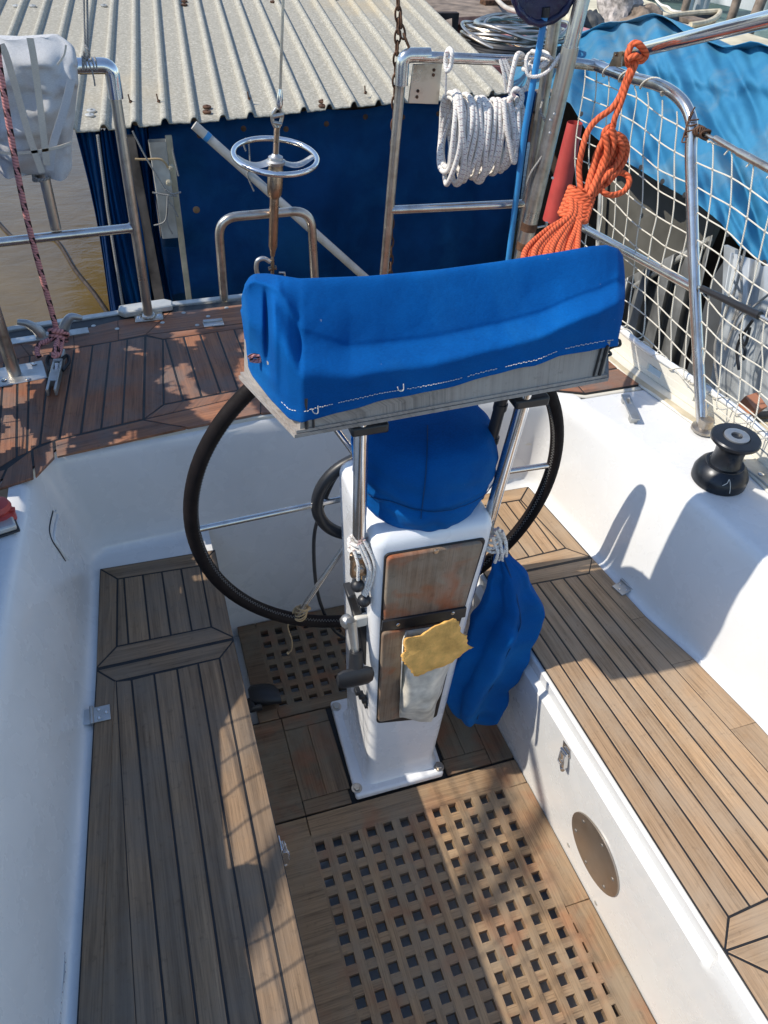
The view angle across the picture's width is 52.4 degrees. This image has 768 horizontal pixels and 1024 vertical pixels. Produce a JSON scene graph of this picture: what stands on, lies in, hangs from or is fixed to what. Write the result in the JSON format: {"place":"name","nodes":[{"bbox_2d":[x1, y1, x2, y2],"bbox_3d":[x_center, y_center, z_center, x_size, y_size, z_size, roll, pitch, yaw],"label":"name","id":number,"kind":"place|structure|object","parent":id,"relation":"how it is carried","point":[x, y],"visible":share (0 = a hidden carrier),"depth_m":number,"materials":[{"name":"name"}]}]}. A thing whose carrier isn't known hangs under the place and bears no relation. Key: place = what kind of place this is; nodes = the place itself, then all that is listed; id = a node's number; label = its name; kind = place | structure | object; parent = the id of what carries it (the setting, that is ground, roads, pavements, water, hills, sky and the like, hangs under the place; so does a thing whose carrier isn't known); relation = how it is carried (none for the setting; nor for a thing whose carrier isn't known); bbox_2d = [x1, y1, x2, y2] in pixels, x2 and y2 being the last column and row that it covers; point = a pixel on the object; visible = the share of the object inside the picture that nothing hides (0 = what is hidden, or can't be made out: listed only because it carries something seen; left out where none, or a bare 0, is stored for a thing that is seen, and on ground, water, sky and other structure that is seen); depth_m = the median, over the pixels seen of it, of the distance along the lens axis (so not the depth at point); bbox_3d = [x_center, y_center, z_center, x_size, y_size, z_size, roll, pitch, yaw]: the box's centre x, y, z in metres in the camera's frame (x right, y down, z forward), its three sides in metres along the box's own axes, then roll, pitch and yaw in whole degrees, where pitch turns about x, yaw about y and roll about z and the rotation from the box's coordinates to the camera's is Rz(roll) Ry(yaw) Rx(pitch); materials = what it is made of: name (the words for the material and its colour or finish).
{"place":"outdoors","nodes":[
{"label":"outdoors","id":0,"kind":"place"},
{"bbox_2d":[0,0,767,326],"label":"water","id":1,"kind":"structure","parent":0,"point":[22,296],"depth_m":5.07,"materials":[{"name":"brown liquid"}]},
{"bbox_2d":[0,222,108,311],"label":"mooring line","id":2,"kind":"object","parent":1,"relation":"on","point":[77,273],"visible":0.56,"depth_m":4.85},
{"bbox_2d":[0,0,551,310],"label":"shed","id":3,"kind":"structure","parent":1,"relation":"on","point":[200,82],"depth_m":3.43,"materials":[{"name":"metal"}]},
{"bbox_2d":[0,294,767,1023],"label":"sailboat","id":4,"kind":"object","parent":1,"relation":"on","point":[158,782],"visible":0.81,"depth_m":1.68,"materials":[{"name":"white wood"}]},
{"bbox_2d":[0,496,19,537],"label":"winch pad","id":5,"kind":"object","parent":4,"relation":"on","point":[8,521],"visible":1,"depth_m":1.53,"materials":[{"name":"red paint"}]},
{"bbox_2d":[11,313,88,344],"bbox_3d":[-0.882,-0.486,2.051,0.193,0.066,0.030,-14,45,-19],"label":"horn cleat","id":6,"kind":"object","parent":4,"relation":"attached to","point":[39,332],"visible":0.83,"depth_m":2.05,"materials":[{"name":"metal"}]},
{"bbox_2d":[45,349,70,395],"bbox_3d":[-0.802,-0.348,1.925,0.062,0.028,0.184,-10,44,-15],"label":"jam cleat","id":7,"kind":"object","parent":4,"relation":"on","point":[57,368],"visible":0.94,"depth_m":1.92,"materials":[{"name":"metal"}]},
{"bbox_2d":[0,45,69,358],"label":"pink rope","id":8,"kind":"object","parent":7,"relation":"attached to","point":[58,336],"visible":1,"depth_m":1.79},
{"bbox_2d":[60,951,66,1023],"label":"thin cord","id":9,"kind":"object","parent":4,"relation":"on","point":[65,965],"visible":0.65,"depth_m":1.22,"materials":[{"name":"white fabric"}]},
{"bbox_2d":[0,57,162,386],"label":"stern rail","id":10,"kind":"object","parent":4,"relation":"on","point":[13,371],"visible":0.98,"depth_m":1.91,"materials":[{"name":"metal"}]},
{"bbox_2d":[0,34,78,181],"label":"wrapped bag","id":11,"kind":"object","parent":10,"relation":"attached to","point":[41,76],"visible":0.96,"depth_m":1.71,"materials":[{"name":"grey fabric"}]},
{"bbox_2d":[81,0,97,85],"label":"flag line","id":12,"kind":"object","parent":10,"relation":"attached to","point":[84,56],"visible":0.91,"depth_m":1.71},
{"bbox_2d":[118,299,172,317],"bbox_3d":[-0.668,-0.572,2.189,0.152,0.018,0.048,-15,45,-20],"label":"fairlead","id":13,"kind":"object","parent":4,"relation":"on","point":[134,309],"visible":0.93,"depth_m":2.18,"materials":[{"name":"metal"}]},
{"bbox_2d":[215,207,318,301],"bbox_3d":[-0.329,-0.699,2.256,0.301,0.353,0.024,-10,44,-15],"label":"stern hoop","id":14,"kind":"object","parent":4,"relation":"attached to","point":[224,221],"visible":0.95,"depth_m":2.17,"materials":[{"name":"metal"}]},
{"bbox_2d":[230,0,319,275],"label":"backstay tensioner","id":15,"kind":"object","parent":4,"relation":"attached to","point":[275,162],"visible":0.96,"depth_m":2.03,"materials":[{"name":"metal"}]},
{"bbox_2d":[237,605,346,723],"bbox_3d":[-0.100,0.406,2.266,0.591,0.022,0.336,-10,44,-15],"label":"floor grating","id":16,"kind":"object","parent":4,"relation":"on","point":[256,654],"visible":0.46,"depth_m":2.22,"materials":[{"name":"brown wood"}]},
{"bbox_2d":[247,683,281,712],"bbox_3d":[-0.327,0.494,2.099,0.090,0.045,0.078,-10,44,-15],"label":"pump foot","id":17,"kind":"object","parent":16,"relation":"on","point":[260,695],"visible":0.97,"depth_m":2.08},
{"bbox_2d":[331,393,549,799],"bbox_3d":[0.045,0.178,1.671,0.371,1.128,0.282,-10,44,-15],"label":"steering pedestal","id":18,"kind":"object","parent":4,"relation":"on","point":[423,579],"visible":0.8,"depth_m":1.52,"materials":[{"name":"paint"}]},
{"bbox_2d":[312,479,345,640],"bbox_3d":[-0.119,0.115,1.751,0.087,0.571,0.008,-10,44,-15],"label":"control cable","id":19,"kind":"object","parent":18,"relation":"attached to","point":[335,631],"visible":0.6,"depth_m":1.73,"materials":[{"name":"black plastic"}]},
{"bbox_2d":[347,533,375,606],"bbox_3d":[-0.044,0.106,1.438,0.046,0.162,0.062,-10,44,-15],"label":"toggle cord","id":20,"kind":"object","parent":18,"relation":"attached to","point":[364,552],"visible":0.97,"depth_m":1.41,"materials":[{"name":"white fabric"}]},
{"bbox_2d":[183,384,563,627],"bbox_3d":[0.004,-0.030,1.628,0.823,0.823,0.093,-10,44,-15],"label":"helm wheel","id":21,"kind":"object","parent":18,"relation":"attached to","point":[238,402],"visible":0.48,"depth_m":1.61,"materials":[{"name":"leather"}]},
{"bbox_2d":[286,604,310,654],"bbox_3d":[-0.202,0.284,1.852,0.060,0.191,0.037,-10,44,-15],"label":"twine lashing","id":22,"kind":"object","parent":21,"relation":"attached to","point":[296,608],"visible":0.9,"depth_m":1.80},
{"bbox_2d":[378,622,441,721],"bbox_3d":[0.065,0.344,1.666,0.164,0.331,0.010,-10,44,-15],"label":"door","id":23,"kind":"structure","parent":18,"relation":"in","point":[391,640],"depth_m":1.63,"materials":[{"name":"brown wood"}]},
{"bbox_2d":[239,339,609,437],"bbox_3d":[0.111,-0.238,1.202,0.646,0.094,0.177,-10,44,-15],"label":"instrument box","id":24,"kind":"object","parent":18,"relation":"on","point":[572,370],"visible":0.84,"depth_m":1.15,"materials":[{"name":"grey wood"}]},
{"bbox_2d":[240,245,624,421],"bbox_3d":[0.091,-0.288,1.159,0.589,0.185,0.209,-10,44,-15],"label":"canvas cover","id":25,"kind":"object","parent":24,"relation":"on","point":[326,346],"visible":0.99,"depth_m":1.10,"materials":[{"name":"blue fabric"}]},
{"bbox_2d":[399,627,449,721],"bbox_3d":[0.090,0.368,1.664,0.146,0.386,0.047,-10,44,-15],"label":"pouch","id":26,"kind":"object","parent":18,"relation":"attached to","point":[420,696],"visible":0.62,"depth_m":1.65,"materials":[{"name":"white fabric"}]},
{"bbox_2d":[401,618,473,675],"bbox_3d":[0.107,0.266,1.530,0.160,0.154,0.023,-10,44,-15],"label":"cloth","id":27,"kind":"object","parent":26,"relation":"on","point":[442,644],"visible":1,"depth_m":1.52,"materials":[{"name":"yellow fabric"}]},
{"bbox_2d":[351,405,498,531],"bbox_3d":[0.071,-0.107,1.416,0.266,0.186,0.266,-10,44,-15],"label":"compass hood","id":28,"kind":"object","parent":18,"relation":"attached to","point":[432,472],"visible":0.69,"depth_m":1.32,"materials":[{"name":"blue fabric"}]},
{"bbox_2d":[383,540,481,619],"bbox_3d":[0.089,0.140,1.478,0.186,0.205,0.013,-10,44,-15],"label":"door","id":29,"kind":"structure","parent":18,"relation":"in","point":[437,578],"depth_m":1.46,"materials":[{"name":"brown wood"}]},
{"bbox_2d":[446,527,544,726],"bbox_3d":[0.246,0.272,1.711,0.200,0.694,0.129,-10,44,-15],"label":"drawstring bag","id":30,"kind":"object","parent":18,"relation":"hanging from","point":[507,616],"visible":0.94,"depth_m":1.68,"materials":[{"name":"blue fabric"}]},
{"bbox_2d":[276,759,655,1023],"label":"floor grating","id":31,"kind":"object","parent":4,"relation":"on","point":[597,960],"visible":0.98,"depth_m":1.74,"materials":[{"name":"brown wood"}]},
{"bbox_2d":[514,18,561,255],"bbox_3d":[0.419,-1.042,2.112,0.059,1.043,0.032,-10,44,-15],"label":"steel pole","id":32,"kind":"object","parent":4,"relation":"on","point":[550,47],"visible":0.39,"depth_m":2.07,"materials":[{"name":"silver metal"}]},
{"bbox_2d":[521,49,559,78],"bbox_3d":[0.388,-1.130,1.963,0.095,0.059,0.078,-10,44,-15],"label":"pole lashing","id":33,"kind":"object","parent":32,"relation":"attached to","point":[546,59],"visible":0.91,"depth_m":1.95,"materials":[{"name":"white fabric"}]},
{"bbox_2d":[380,47,713,436],"bbox_3d":[0.530,-0.775,2.047,1.094,0.658,0.475,31,49,26],"label":"stern rail","id":34,"kind":"object","parent":4,"relation":"on","point":[425,81],"visible":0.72,"depth_m":1.96,"materials":[{"name":"metal"}]},
{"bbox_2d":[388,0,409,273],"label":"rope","id":35,"kind":"object","parent":34,"relation":"hanging from","point":[399,22],"visible":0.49,"depth_m":1.95,"materials":[{"name":"metal"}]},
{"bbox_2d":[437,46,531,186],"bbox_3d":[0.253,-1.031,2.057,0.240,0.343,0.125,-4,43,-9],"label":"rope coil","id":36,"kind":"object","parent":34,"relation":"hanging from","point":[479,129],"visible":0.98,"depth_m":2.04,"materials":[{"name":"white fabric"}]},
{"bbox_2d":[574,60,767,456],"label":"safety net","id":37,"kind":"object","parent":34,"relation":"attached to","point":[682,253],"visible":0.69,"depth_m":1.88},
{"bbox_2d":[609,9,767,66],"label":"outrigger tube","id":38,"kind":"object","parent":34,"relation":"attached to","point":[752,22],"visible":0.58,"depth_m":1.58,"materials":[{"name":"metal"}]},
{"bbox_2d":[520,39,648,257],"bbox_3d":[0.458,-0.787,1.723,0.135,0.374,0.555,21,45,18],"label":"orange rope","id":39,"kind":"object","parent":38,"relation":"hanging from","point":[610,157],"visible":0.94,"depth_m":1.86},
{"bbox_2d":[681,107,767,172],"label":"lifeline","id":40,"kind":"object","parent":34,"relation":"attached to","point":[702,132],"visible":1,"depth_m":1.68,"materials":[{"name":"metal"}]},
{"bbox_2d":[698,285,767,320],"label":"lifeline","id":41,"kind":"object","parent":34,"relation":"attached to","point":[755,313],"visible":1,"depth_m":1.73,"materials":[{"name":"black plastic"}]},
{"bbox_2d":[514,0,589,258],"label":"steel mast","id":42,"kind":"object","parent":4,"relation":"on","point":[558,97],"visible":0.87,"depth_m":2.02,"materials":[{"name":"silver metal"}]},
{"bbox_2d":[522,99,544,200],"bbox_3d":[0.407,-0.956,2.088,0.041,0.256,0.053,-27,50,-29],"label":"thin cord","id":43,"kind":"object","parent":42,"relation":"attached to","point":[538,161],"visible":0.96,"depth_m":2.09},
{"bbox_2d":[506,0,573,259],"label":"landing net","id":44,"kind":"object","parent":42,"relation":"attached to","point":[541,15],"visible":0.98,"depth_m":1.90,"materials":[{"name":"blue paint"}]},
{"bbox_2d":[621,394,639,423],"bbox_3d":[0.612,-0.255,1.947,0.022,0.022,0.107,2,42,-2],"label":"deck cleat","id":45,"kind":"object","parent":4,"relation":"on","point":[633,417],"visible":1,"depth_m":1.93,"materials":[{"name":"metal"}]},
{"bbox_2d":[691,423,761,495],"bbox_3d":[0.760,-0.120,1.728,0.121,0.124,0.122,-10,44,-15],"label":"winch","id":46,"kind":"object","parent":4,"relation":"on","point":[721,469],"visible":1,"depth_m":1.71,"materials":[{"name":"metal"}]},
{"bbox_2d":[744,458,767,485],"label":"chock plate","id":47,"kind":"object","parent":4,"relation":"on","point":[756,468],"visible":0.85,"depth_m":1.79,"materials":[{"name":"metal"}]},
{"bbox_2d":[425,0,588,141],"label":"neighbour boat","id":48,"kind":"object","parent":1,"relation":"on","point":[471,10],"visible":0.12,"depth_m":6.10,"materials":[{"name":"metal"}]},
{"bbox_2d":[495,0,515,13],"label":"grey hose","id":49,"kind":"object","parent":48,"relation":"on","point":[500,3],"visible":0.41,"depth_m":5.73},
{"bbox_2d":[584,9,604,28],"bbox_3d":[2.046,-4.792,7.786,0.333,0.374,0.340,32,49,28],"label":"rock","id":50,"kind":"object","parent":1,"relation":"on","point":[594,18],"visible":0.31,"depth_m":7.65,"materials":[{"name":"stone"}]},
{"bbox_2d":[530,102,767,430],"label":"covered boat","id":51,"kind":"object","parent":1,"relation":"on","point":[752,326],"visible":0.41,"depth_m":3.30,"materials":[{"name":"metal"}]},
{"bbox_2d":[543,120,582,223],"bbox_3d":[0.683,-1.292,2.974,0.090,0.363,0.090,-10,44,-15],"label":"red fender","id":52,"kind":"object","parent":51,"relation":"hanging from","point":[563,175],"visible":0.84,"depth_m":2.94,"materials":[{"name":"paint"}]},
{"bbox_2d":[505,13,767,265],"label":"tarpaulin","id":53,"kind":"object","parent":51,"relation":"on","point":[722,86],"visible":0.54,"depth_m":3.39,"materials":[{"name":"blue fabric"}]},
{"bbox_2d":[459,29,561,56],"bbox_3d":[0.715,-2.576,4.277,0.654,0.062,0.582,-10,44,-15],"label":"black hose","id":54,"kind":"object","parent":53,"relation":"on","point":[498,49],"visible":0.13,"depth_m":4.07,"materials":[{"name":"plastic"}]},
{"bbox_2d":[460,12,568,49],"bbox_3d":[0.710,-2.616,4.255,0.633,0.128,0.565,-10,44,-15],"label":"wire coil","id":55,"kind":"object","parent":54,"relation":"on","point":[493,27],"visible":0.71,"depth_m":4.11,"materials":[{"name":"metal"}]},
{"bbox_2d":[738,392,767,416],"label":"clay tile","id":56,"kind":"object","parent":51,"relation":"on","point":[750,402],"visible":0.6,"depth_m":2.26,"materials":[{"name":"ceramic"}]},
{"bbox_2d":[680,0,690,10],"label":"mooring post","id":57,"kind":"object","parent":1,"relation":"in","point":[685,6],"visible":0.28,"depth_m":10.62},
{"bbox_2d":[726,0,741,19],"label":"mooring post","id":58,"kind":"object","parent":1,"relation":"in","point":[733,9],"visible":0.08,"depth_m":10.21,"materials":[{"name":"wood"}]},
{"bbox_2d":[710,0,767,10],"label":"moored boat","id":59,"kind":"object","parent":1,"relation":"on","point":[747,4],"visible":0.52,"depth_m":12.50,"materials":[{"name":"white plastic"}]},
{"bbox_2d":[749,0,766,34],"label":"mooring post","id":60,"kind":"object","parent":1,"relation":"in","point":[759,6],"depth_m":9.79,"materials":[{"name":"wood"}]},
{"bbox_2d":[562,0,767,44],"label":"quay","id":61,"kind":"structure","parent":0,"point":[740,39],"depth_m":8.96,"materials":[{"name":"beige concrete"}]},
{"bbox_2d":[597,0,643,21],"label":"rock","id":62,"kind":"object","parent":61,"relation":"on","point":[613,10],"visible":0.22,"depth_m":8.68,"materials":[{"name":"grey stone"}]},
{"bbox_2d":[620,3,662,20],"bbox_3d":[2.866,-5.483,8.760,0.505,0.385,0.423,2,42,-2],"label":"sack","id":63,"kind":"object","parent":61,"relation":"on","point":[637,10],"visible":0.33,"depth_m":8.62,"materials":[{"name":"beige fabric"}]},
{"bbox_2d":[655,0,680,11],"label":"mooring rope","id":64,"kind":"object","parent":61,"relation":"on","point":[665,6],"visible":0.82,"depth_m":9.73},
{"bbox_2d":[663,8,721,27],"bbox_3d":[3.560,-5.607,8.919,0.966,0.180,0.480,-28,51,-31],"label":"moored boat","id":65,"kind":"object","parent":61,"relation":"on","point":[698,18],"visible":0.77,"depth_m":8.93,"materials":[{"name":"metal"}]},
{"bbox_2d":[689,0,694,10],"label":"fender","id":66,"kind":"object","parent":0,"point":[691,5],"visible":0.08,"depth_m":11.97,"materials":[{"name":"plastic"}]},
{"bbox_2d":[693,0,704,9],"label":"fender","id":67,"kind":"object","parent":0,"point":[698,4],"visible":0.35,"depth_m":12.11,"materials":[{"name":"plastic"}]},
{"bbox_2d":[703,0,710,8],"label":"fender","id":68,"kind":"object","parent":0,"point":[706,4],"visible":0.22,"depth_m":12.28,"materials":[{"name":"plastic"}]},
{"bbox_2d":[753,411,767,418],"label":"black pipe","id":69,"kind":"object","parent":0,"point":[762,415],"visible":0.1,"depth_m":2.47,"materials":[{"name":"plastic"}]}
]}

